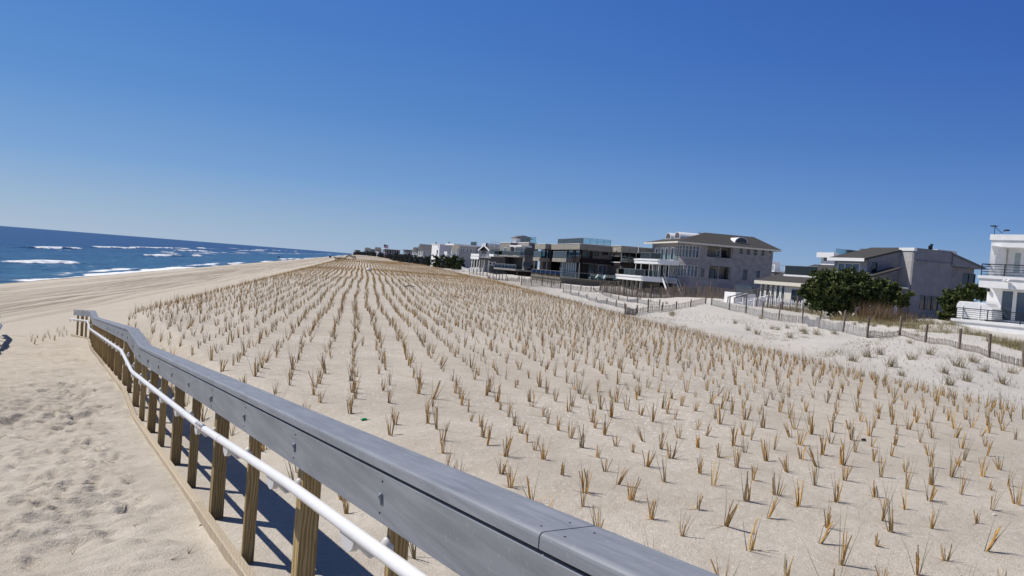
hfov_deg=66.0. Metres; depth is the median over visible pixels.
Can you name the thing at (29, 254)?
sea
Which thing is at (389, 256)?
shrub
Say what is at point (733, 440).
beachgrass
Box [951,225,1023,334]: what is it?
beach house
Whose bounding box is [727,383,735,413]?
beachgrass
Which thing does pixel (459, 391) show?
beachgrass
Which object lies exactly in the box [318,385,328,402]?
beachgrass
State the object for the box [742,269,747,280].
window
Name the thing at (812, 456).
beachgrass
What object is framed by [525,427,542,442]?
beachgrass
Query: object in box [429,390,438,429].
beachgrass
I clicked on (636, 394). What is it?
beachgrass
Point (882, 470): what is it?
beachgrass
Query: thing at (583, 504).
beachgrass
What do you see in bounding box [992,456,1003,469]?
beachgrass
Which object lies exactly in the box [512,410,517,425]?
beachgrass
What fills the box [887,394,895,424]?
beachgrass
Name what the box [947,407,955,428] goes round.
beachgrass
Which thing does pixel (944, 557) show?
beachgrass
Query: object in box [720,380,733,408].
beachgrass
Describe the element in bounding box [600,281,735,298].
slat fence
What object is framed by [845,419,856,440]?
beachgrass
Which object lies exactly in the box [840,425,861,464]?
beachgrass
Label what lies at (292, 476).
beachgrass
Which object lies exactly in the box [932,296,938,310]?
window
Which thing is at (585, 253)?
window
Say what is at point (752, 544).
beachgrass
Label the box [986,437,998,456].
beachgrass
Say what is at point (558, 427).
beachgrass
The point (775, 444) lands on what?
beachgrass
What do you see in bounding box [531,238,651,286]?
beach house
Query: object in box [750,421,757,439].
beachgrass
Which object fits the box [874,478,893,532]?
beachgrass
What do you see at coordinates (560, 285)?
snow fence
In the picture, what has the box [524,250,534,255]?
window
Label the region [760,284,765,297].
window
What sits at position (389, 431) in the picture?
beachgrass
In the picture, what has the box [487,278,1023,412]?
young beachgrass
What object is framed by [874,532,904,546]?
beachgrass
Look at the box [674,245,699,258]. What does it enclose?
bay window
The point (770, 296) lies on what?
beach steps
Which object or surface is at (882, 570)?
beachgrass
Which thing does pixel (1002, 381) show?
grass tuft
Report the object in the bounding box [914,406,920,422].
beachgrass
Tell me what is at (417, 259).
shrub
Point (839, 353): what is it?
sand vines
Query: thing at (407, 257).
shrub
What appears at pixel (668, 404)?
beachgrass
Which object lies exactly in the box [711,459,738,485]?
beachgrass
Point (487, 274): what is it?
snow fence
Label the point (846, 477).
beachgrass
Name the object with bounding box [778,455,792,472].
beachgrass
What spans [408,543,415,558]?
beachgrass
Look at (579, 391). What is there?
beachgrass
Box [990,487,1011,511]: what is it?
beachgrass
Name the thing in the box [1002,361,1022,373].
grass tuft
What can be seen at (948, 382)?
grass tuft
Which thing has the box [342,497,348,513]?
beachgrass
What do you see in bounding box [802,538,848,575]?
beachgrass
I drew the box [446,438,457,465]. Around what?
beachgrass
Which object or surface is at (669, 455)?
beachgrass
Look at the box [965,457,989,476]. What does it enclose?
beachgrass
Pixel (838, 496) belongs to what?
beachgrass
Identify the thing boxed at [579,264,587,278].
patio door
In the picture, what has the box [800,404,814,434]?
beachgrass
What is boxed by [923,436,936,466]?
beachgrass
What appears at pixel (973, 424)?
beachgrass
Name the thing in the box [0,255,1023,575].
sand ground
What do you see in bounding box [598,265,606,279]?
patio door
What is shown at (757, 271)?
window
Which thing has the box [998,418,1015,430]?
beachgrass
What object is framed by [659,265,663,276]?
door
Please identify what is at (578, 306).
planted beachgrass
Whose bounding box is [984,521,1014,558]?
beachgrass
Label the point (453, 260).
shrub
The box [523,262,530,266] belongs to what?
window
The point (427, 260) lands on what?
shrub
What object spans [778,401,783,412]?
beachgrass
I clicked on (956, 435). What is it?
beachgrass
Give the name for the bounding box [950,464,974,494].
beachgrass
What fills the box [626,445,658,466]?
beachgrass
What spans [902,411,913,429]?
beachgrass
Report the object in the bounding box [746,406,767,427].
beachgrass
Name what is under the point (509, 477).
beachgrass
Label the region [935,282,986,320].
evergreen shrub
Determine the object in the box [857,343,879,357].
grass tuft
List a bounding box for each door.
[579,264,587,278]
[587,264,595,278]
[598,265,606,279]
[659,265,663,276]
[664,248,667,259]
[665,265,669,277]
[670,247,673,259]
[709,269,714,278]
[721,250,726,257]
[790,289,803,303]
[1000,290,1013,321]
[1012,252,1021,273]
[1013,291,1023,322]
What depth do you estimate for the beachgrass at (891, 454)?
9.20 m
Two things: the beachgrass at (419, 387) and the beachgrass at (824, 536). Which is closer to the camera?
the beachgrass at (824, 536)
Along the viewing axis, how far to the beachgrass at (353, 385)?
10.86 m
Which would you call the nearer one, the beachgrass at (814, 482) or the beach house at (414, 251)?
the beachgrass at (814, 482)
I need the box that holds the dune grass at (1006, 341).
[764,303,1023,350]
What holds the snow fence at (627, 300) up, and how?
on the sand ground at (62, 399)
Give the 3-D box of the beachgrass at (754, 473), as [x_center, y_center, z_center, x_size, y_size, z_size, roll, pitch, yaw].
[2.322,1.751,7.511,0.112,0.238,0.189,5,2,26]
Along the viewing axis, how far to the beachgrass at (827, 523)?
6.29 m
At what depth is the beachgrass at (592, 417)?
9.98 m
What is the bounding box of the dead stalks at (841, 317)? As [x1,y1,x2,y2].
[831,310,861,320]
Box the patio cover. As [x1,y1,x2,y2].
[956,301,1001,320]
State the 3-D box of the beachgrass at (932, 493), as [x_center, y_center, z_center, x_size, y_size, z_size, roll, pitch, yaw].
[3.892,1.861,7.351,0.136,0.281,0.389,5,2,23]
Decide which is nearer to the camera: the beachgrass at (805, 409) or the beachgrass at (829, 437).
the beachgrass at (829, 437)
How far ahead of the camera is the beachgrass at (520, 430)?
8.98 m
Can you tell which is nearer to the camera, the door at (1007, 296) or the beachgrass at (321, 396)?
the beachgrass at (321, 396)
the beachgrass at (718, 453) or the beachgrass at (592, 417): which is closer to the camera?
the beachgrass at (718, 453)
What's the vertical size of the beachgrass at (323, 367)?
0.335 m
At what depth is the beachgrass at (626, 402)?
11.09 m
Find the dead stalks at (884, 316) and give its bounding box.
[849,299,910,322]
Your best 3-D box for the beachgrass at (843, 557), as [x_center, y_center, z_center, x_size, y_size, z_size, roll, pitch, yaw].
[2.292,1.736,5.532,0.327,0.440,0.119,5,2,5]
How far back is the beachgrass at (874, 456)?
8.82 m
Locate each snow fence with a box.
[334,254,355,258]
[469,268,506,278]
[488,276,518,281]
[519,275,554,284]
[521,276,599,291]
[563,288,625,308]
[593,286,660,305]
[624,295,706,314]
[711,292,869,336]
[755,289,812,313]
[866,316,1023,366]
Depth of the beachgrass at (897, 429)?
10.69 m
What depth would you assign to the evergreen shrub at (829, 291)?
73.26 m
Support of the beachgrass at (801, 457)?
on the sand ground at (62, 399)
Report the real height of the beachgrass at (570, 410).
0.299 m
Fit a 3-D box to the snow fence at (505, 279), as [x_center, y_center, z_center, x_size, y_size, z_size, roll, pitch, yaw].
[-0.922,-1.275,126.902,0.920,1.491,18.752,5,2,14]
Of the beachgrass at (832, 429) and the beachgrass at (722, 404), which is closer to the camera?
the beachgrass at (832, 429)
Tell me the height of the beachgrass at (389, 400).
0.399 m
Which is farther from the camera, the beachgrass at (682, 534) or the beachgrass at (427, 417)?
the beachgrass at (427, 417)
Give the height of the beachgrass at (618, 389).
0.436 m
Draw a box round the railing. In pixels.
[70,310,718,575]
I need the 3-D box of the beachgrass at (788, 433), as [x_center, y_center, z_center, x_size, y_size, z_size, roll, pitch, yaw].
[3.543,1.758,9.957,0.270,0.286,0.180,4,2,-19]
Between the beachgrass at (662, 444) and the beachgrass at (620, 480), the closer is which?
the beachgrass at (620, 480)
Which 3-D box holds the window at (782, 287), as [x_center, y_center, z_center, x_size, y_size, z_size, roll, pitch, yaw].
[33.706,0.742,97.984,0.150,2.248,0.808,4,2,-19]
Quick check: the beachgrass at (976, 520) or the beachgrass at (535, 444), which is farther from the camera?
the beachgrass at (535, 444)
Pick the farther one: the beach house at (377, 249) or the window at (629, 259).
the beach house at (377, 249)
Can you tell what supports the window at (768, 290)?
in the beach house at (929, 275)
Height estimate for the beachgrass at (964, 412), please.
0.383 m
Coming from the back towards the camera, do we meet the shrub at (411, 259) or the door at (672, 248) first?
the shrub at (411, 259)
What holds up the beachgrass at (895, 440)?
on the sand ground at (62, 399)
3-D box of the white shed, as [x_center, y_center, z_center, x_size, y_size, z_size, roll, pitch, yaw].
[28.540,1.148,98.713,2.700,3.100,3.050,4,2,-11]
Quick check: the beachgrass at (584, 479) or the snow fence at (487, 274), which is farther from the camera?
the snow fence at (487, 274)
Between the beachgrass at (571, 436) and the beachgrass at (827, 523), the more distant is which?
the beachgrass at (571, 436)
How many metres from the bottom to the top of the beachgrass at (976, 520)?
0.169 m
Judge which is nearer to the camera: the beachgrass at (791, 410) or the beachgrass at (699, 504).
the beachgrass at (699, 504)
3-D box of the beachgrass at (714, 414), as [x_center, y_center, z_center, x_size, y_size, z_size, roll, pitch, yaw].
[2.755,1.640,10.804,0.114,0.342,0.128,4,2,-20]
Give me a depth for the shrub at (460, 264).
239.45 m
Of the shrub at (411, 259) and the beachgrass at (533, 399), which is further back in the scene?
the shrub at (411, 259)
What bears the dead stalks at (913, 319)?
on the sand ground at (62, 399)
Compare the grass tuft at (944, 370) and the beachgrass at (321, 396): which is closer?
the beachgrass at (321, 396)
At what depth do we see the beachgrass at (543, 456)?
7.81 m
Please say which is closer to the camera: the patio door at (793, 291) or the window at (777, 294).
the patio door at (793, 291)
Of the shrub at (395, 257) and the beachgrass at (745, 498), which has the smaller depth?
the beachgrass at (745, 498)
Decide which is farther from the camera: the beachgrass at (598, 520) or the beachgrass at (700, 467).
the beachgrass at (700, 467)
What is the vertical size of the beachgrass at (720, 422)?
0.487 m
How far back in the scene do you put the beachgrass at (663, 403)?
11.38 m
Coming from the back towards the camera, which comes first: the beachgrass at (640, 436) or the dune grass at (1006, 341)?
the dune grass at (1006, 341)
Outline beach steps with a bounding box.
[727,286,774,305]
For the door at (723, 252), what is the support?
in the beach house at (722, 261)
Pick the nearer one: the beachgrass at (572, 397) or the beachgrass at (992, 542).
the beachgrass at (992, 542)
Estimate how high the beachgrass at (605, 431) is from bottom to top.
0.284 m
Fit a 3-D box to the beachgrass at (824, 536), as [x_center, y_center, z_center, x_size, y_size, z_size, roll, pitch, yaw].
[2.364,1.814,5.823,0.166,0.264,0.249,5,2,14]
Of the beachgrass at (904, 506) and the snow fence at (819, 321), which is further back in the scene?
the snow fence at (819, 321)
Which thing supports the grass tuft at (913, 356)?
on the sand ground at (62, 399)
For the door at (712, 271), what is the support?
in the beach house at (722, 261)
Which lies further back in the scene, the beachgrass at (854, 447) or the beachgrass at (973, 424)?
the beachgrass at (973, 424)
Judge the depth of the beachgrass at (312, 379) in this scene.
11.11 m
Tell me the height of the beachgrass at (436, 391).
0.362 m
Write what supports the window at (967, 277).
in the beach house at (929, 275)
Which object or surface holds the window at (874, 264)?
in the beach house at (929, 275)
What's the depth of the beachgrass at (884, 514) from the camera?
6.57 m
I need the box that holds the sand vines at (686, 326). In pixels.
[666,321,701,332]
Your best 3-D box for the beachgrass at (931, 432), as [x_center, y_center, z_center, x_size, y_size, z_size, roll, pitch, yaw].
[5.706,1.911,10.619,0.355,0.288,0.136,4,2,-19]
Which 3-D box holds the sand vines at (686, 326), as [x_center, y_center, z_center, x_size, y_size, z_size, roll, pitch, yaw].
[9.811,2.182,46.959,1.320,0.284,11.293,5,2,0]
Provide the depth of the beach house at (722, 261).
134.14 m
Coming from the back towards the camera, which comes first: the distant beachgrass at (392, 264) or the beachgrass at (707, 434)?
the distant beachgrass at (392, 264)
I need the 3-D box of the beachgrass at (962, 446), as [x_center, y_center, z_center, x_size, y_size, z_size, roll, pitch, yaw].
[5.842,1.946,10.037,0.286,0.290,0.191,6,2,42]
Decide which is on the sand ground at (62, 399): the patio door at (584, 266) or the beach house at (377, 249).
the beach house at (377, 249)
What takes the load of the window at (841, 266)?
in the beach house at (929, 275)
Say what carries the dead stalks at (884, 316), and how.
on the sand ground at (62, 399)
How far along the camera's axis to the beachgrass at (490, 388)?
11.58 m
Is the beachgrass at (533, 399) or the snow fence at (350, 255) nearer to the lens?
the beachgrass at (533, 399)
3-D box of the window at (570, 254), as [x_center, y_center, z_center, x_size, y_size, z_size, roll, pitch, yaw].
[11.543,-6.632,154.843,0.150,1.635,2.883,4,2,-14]
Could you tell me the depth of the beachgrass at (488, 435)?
8.29 m
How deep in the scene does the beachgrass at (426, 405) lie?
9.76 m
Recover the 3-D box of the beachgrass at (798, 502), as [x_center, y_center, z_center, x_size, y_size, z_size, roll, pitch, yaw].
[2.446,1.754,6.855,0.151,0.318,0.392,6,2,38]
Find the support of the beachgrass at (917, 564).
on the sand ground at (62, 399)
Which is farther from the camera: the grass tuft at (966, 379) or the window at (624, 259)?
the window at (624, 259)
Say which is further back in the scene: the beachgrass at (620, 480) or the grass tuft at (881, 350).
the grass tuft at (881, 350)
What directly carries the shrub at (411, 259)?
on the sand ground at (62, 399)
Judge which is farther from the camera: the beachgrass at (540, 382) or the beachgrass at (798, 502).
the beachgrass at (540, 382)
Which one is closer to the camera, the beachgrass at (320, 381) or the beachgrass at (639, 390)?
the beachgrass at (320, 381)
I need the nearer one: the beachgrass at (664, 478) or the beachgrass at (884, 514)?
the beachgrass at (884, 514)
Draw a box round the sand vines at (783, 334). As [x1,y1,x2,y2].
[763,329,808,340]
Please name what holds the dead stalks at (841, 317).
on the sand ground at (62, 399)
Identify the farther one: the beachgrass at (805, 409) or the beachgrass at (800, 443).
the beachgrass at (805, 409)
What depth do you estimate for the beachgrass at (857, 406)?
12.39 m
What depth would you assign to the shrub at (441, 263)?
251.38 m
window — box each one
[513,247,525,255]
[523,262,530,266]
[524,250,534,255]
[568,250,572,257]
[575,250,579,256]
[581,250,587,256]
[622,254,626,261]
[627,254,631,262]
[673,264,697,277]
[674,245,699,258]
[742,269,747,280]
[755,270,760,277]
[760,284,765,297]
[765,284,770,295]
[770,285,775,297]
[775,285,780,300]
[780,285,785,301]
[837,262,859,272]
[871,262,877,272]
[919,295,925,309]
[926,296,932,309]
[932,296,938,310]
[963,273,975,283]
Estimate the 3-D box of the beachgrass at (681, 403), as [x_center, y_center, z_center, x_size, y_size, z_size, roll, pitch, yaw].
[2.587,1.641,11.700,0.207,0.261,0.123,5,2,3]
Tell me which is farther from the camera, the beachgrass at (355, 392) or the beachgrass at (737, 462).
the beachgrass at (355, 392)
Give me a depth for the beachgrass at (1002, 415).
12.58 m
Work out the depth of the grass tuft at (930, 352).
37.34 m
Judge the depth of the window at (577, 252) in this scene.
150.91 m
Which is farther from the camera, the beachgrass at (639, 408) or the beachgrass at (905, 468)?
the beachgrass at (639, 408)
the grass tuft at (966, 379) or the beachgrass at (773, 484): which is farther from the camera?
the grass tuft at (966, 379)
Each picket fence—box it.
[462,267,482,271]
[742,296,802,309]
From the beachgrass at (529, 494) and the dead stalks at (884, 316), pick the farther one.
the dead stalks at (884, 316)
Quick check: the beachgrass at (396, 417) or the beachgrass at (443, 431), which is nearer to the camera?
the beachgrass at (443, 431)
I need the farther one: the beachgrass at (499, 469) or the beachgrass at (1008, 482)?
the beachgrass at (1008, 482)
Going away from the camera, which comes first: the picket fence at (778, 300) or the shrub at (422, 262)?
the picket fence at (778, 300)
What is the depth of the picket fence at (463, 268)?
224.27 m
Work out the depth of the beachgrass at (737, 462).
8.06 m
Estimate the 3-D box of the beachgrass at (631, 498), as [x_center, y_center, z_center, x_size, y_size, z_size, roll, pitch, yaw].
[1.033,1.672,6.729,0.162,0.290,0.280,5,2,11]
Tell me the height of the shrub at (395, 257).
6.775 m
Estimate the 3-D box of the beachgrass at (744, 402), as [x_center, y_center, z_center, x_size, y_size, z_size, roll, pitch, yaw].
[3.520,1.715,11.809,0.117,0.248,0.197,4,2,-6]
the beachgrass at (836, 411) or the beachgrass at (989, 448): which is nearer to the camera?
the beachgrass at (989, 448)
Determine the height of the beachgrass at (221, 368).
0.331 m
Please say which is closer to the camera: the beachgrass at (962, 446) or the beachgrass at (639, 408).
the beachgrass at (962, 446)
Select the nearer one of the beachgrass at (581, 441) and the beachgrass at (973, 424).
the beachgrass at (581, 441)
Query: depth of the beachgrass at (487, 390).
11.27 m
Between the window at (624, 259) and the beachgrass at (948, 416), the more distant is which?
the window at (624, 259)
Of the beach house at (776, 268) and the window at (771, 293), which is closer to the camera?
the window at (771, 293)
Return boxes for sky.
[0,0,1023,302]
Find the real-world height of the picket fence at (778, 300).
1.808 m
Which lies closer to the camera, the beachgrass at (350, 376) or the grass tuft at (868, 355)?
the beachgrass at (350, 376)
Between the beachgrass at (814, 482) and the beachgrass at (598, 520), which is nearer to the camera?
the beachgrass at (598, 520)
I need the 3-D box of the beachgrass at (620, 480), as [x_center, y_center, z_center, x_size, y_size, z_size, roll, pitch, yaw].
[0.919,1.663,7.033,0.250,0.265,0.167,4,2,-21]
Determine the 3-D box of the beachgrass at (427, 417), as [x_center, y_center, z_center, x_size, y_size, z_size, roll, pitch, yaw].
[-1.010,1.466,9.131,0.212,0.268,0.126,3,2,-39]
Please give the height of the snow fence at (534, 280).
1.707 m
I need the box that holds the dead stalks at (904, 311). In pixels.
[870,306,921,322]
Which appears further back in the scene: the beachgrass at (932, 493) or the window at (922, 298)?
the window at (922, 298)
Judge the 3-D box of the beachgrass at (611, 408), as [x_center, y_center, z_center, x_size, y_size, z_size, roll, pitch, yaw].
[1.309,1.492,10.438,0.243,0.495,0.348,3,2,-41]
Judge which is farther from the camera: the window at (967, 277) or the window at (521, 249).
the window at (521, 249)
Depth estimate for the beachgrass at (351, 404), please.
9.52 m
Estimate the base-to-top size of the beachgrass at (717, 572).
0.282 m
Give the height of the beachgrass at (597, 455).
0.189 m
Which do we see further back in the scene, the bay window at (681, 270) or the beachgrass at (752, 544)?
the bay window at (681, 270)
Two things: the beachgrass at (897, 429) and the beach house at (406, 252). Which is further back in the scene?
the beach house at (406, 252)
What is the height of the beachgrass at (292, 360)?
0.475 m
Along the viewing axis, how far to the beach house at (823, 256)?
141.18 m
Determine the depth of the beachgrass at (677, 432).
9.39 m
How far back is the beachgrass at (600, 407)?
10.96 m
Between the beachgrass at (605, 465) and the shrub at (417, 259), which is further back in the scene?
the shrub at (417, 259)
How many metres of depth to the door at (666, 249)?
138.79 m
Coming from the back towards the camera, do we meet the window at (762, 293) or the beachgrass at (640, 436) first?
the window at (762, 293)
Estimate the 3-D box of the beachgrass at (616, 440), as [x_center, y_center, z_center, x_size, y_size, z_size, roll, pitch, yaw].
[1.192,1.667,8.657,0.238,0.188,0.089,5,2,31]
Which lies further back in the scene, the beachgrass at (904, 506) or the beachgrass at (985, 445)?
the beachgrass at (985, 445)
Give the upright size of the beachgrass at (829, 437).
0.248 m
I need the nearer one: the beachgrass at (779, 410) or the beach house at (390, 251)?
the beachgrass at (779, 410)
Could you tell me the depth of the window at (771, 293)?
100.00 m
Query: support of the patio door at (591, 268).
in the beach house at (575, 261)
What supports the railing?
on the sand ground at (62, 399)
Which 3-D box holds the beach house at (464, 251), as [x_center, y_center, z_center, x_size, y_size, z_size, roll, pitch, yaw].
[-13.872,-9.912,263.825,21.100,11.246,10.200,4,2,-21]
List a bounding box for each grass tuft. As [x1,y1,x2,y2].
[845,352,863,361]
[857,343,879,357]
[874,345,885,354]
[882,352,900,367]
[904,350,919,359]
[916,342,940,355]
[935,364,950,373]
[936,372,963,385]
[944,352,974,368]
[956,367,974,381]
[967,352,983,363]
[974,361,991,372]
[995,371,1013,384]
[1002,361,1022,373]
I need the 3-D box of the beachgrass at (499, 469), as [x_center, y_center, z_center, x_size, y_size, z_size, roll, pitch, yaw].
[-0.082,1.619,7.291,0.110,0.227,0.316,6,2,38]
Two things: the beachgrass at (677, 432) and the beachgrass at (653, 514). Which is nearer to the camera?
the beachgrass at (653, 514)
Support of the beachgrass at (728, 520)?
on the sand ground at (62, 399)
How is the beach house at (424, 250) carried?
on the sand ground at (62, 399)
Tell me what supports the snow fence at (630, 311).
on the sand ground at (62, 399)
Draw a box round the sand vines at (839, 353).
[816,335,896,357]
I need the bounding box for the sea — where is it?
[0,226,352,283]
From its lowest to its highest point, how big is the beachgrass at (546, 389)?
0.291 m
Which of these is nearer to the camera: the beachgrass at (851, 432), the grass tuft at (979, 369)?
the beachgrass at (851, 432)
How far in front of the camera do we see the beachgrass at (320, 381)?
11.38 m
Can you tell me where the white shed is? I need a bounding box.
[724,287,755,303]
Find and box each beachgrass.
[127,272,1023,421]
[201,403,207,420]
[220,359,235,371]
[245,349,264,376]
[264,255,554,296]
[282,458,297,480]
[288,341,295,369]
[308,369,323,386]
[316,370,324,383]
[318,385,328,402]
[321,357,336,373]
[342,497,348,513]
[345,362,355,380]
[347,389,361,413]
[348,373,360,392]
[350,374,360,398]
[384,376,396,402]
[385,412,395,435]
[390,410,398,424]
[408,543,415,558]
[412,365,422,393]
[419,409,432,423]
[422,380,445,398]
[424,398,438,410]
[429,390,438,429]
[438,436,446,452]
[439,416,451,440]
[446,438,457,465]
[452,382,467,398]
[466,416,487,437]
[485,378,490,395]
[486,367,498,391]
[486,418,499,445]
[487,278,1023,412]
[489,376,501,401]
[493,461,506,473]
[499,429,520,456]
[502,393,515,416]
[503,459,520,487]
[510,416,535,433]
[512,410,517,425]
[521,475,558,500]
[522,390,541,406]
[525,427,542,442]
[527,406,548,416]
[528,374,541,386]
[532,434,540,450]
[534,441,549,459]
[537,375,549,393]
[553,388,558,401]
[556,415,565,429]
[560,463,564,475]
[564,396,574,411]
[568,420,578,438]
[568,463,591,493]
[569,381,579,405]
[572,424,587,448]
[575,445,601,457]
[576,368,585,393]
[576,475,588,506]
[582,400,596,422]
[587,497,603,527]
[596,385,605,409]
[600,389,618,417]
[601,456,622,471]
[603,414,611,434]
[608,464,632,485]
[610,432,622,445]
[614,378,628,402]
[621,392,629,409]
[625,473,640,500]
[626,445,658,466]
[632,376,641,395]
[634,388,647,399]
[635,400,645,414]
[636,492,658,519]
[637,426,644,441]
[643,395,660,421]
[654,448,666,481]
[659,385,676,413]
[659,415,672,448]
[661,387,671,408]
[664,434,684,458]
[674,423,682,438]
[678,511,698,536]
[680,391,686,405]
[682,492,702,510]
[692,420,711,435]
[696,436,699,447]
[697,447,703,473]
[701,388,716,403]
[704,487,740,526]
[710,550,741,575]
[711,401,717,418]
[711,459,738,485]
[714,398,732,423]
[716,443,731,457]
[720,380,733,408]
[721,471,752,501]
[726,431,748,467]
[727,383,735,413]
[728,420,737,445]
[736,400,752,419]
[739,417,750,434]
[740,438,747,452]
[741,395,748,408]
[743,516,785,551]
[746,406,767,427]
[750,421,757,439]
[751,466,757,480]
[761,438,769,461]
[766,492,786,521]
[770,554,793,575]
[771,471,785,495]
[773,425,783,449]
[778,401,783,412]
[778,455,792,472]
[781,419,792,437]
[782,428,807,445]
[782,476,804,506]
[785,393,795,417]
[788,410,802,429]
[795,441,805,459]
[799,399,810,411]
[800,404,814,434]
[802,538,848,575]
[803,444,818,466]
[806,452,822,485]
[814,506,864,565]
[818,515,842,549]
[819,432,830,455]
[823,474,842,502]
[823,496,838,527]
[826,429,837,443]
[827,414,847,434]
[834,401,840,413]
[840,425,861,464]
[842,460,853,480]
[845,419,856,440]
[849,386,859,411]
[853,425,864,451]
[857,408,864,421]
[861,434,876,446]
[865,416,876,435]
[865,478,882,500]
[867,443,888,476]
[872,444,879,461]
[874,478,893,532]
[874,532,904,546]
[875,560,889,575]
[881,480,896,520]
[883,421,898,434]
[886,433,898,445]
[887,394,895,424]
[890,442,900,455]
[895,490,906,509]
[897,527,933,575]
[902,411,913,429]
[903,457,909,471]
[905,458,917,488]
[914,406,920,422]
[917,426,924,442]
[920,496,943,528]
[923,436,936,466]
[923,476,936,500]
[927,425,938,437]
[929,463,939,484]
[930,402,939,420]
[940,538,959,561]
[946,408,951,420]
[946,425,963,437]
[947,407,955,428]
[949,444,968,476]
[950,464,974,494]
[957,431,978,448]
[961,399,968,419]
[963,442,973,460]
[964,414,978,427]
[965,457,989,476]
[973,508,981,523]
[981,433,987,446]
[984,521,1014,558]
[986,411,994,425]
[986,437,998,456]
[989,404,1004,423]
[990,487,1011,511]
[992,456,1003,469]
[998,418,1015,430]
[1007,464,1020,485]
[1008,476,1023,505]
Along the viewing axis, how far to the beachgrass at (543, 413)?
10.09 m
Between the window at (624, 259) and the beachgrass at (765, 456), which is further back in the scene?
the window at (624, 259)
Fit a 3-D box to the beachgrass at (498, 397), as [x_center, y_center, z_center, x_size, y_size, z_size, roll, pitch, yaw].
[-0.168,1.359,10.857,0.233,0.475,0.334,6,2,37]
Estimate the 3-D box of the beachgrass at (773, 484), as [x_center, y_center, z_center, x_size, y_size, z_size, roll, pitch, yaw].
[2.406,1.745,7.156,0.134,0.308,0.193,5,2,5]
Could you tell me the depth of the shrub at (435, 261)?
269.67 m
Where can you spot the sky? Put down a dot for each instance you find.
(803, 129)
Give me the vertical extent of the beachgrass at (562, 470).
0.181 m
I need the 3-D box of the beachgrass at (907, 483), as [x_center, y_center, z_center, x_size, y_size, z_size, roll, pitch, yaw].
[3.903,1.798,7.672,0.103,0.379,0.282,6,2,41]
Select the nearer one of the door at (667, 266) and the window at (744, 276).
the window at (744, 276)
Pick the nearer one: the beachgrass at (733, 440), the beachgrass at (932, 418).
the beachgrass at (733, 440)
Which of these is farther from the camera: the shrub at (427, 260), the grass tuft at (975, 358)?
the shrub at (427, 260)
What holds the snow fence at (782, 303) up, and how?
on the sand ground at (62, 399)
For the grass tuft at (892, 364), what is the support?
on the sand ground at (62, 399)
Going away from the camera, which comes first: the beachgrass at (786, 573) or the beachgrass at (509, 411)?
the beachgrass at (786, 573)
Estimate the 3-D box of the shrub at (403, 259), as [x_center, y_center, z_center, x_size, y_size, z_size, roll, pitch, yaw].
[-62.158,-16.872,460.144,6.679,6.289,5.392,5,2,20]
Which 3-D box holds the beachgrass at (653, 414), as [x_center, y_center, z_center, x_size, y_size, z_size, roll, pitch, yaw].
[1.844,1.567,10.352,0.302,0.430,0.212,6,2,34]
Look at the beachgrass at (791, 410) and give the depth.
11.41 m
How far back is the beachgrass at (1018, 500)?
7.46 m
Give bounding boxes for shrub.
[385,254,393,259]
[392,253,398,260]
[400,254,406,261]
[405,253,411,262]
[408,254,416,262]
[413,256,422,263]
[419,255,426,264]
[423,256,430,265]
[429,255,439,266]
[437,254,451,268]
[444,253,460,269]
[454,257,465,269]
[796,265,915,317]
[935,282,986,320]
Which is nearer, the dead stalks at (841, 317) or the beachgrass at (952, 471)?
the beachgrass at (952, 471)
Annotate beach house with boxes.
[374,247,381,251]
[384,249,400,256]
[402,249,411,254]
[411,247,417,255]
[413,244,431,257]
[430,242,451,265]
[441,242,498,269]
[471,241,504,273]
[489,235,537,276]
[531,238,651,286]
[615,232,781,297]
[754,244,985,318]
[771,261,784,275]
[816,248,856,264]
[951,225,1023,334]
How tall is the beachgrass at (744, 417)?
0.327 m
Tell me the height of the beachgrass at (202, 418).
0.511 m
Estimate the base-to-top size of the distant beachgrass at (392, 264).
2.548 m
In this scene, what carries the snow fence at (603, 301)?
on the sand ground at (62, 399)
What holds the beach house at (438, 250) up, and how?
on the sand ground at (62, 399)
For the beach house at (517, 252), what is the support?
on the sand ground at (62, 399)
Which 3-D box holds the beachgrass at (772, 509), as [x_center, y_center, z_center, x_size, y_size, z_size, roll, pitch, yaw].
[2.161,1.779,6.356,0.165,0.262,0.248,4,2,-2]
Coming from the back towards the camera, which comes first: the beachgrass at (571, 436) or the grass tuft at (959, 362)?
the grass tuft at (959, 362)
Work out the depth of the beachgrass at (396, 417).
9.02 m
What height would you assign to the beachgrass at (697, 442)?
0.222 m
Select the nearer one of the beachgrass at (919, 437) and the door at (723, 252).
the beachgrass at (919, 437)
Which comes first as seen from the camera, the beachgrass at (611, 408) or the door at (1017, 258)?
the beachgrass at (611, 408)
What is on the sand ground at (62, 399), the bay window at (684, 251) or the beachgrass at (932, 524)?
the beachgrass at (932, 524)
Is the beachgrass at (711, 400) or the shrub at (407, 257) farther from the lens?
the shrub at (407, 257)
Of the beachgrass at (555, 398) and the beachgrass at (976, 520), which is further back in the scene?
the beachgrass at (555, 398)
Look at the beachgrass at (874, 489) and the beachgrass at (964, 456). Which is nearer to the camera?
the beachgrass at (874, 489)
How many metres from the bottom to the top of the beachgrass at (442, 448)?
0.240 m
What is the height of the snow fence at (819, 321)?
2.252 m
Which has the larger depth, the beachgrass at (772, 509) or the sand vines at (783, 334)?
the sand vines at (783, 334)
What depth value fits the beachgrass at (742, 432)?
9.81 m
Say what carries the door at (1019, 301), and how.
in the beach house at (1002, 282)
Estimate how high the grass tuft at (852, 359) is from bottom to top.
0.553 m
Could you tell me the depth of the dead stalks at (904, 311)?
70.84 m
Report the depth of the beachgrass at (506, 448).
7.84 m
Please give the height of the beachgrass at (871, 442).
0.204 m
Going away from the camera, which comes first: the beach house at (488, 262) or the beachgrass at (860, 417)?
the beachgrass at (860, 417)
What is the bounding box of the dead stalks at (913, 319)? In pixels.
[894,310,935,322]

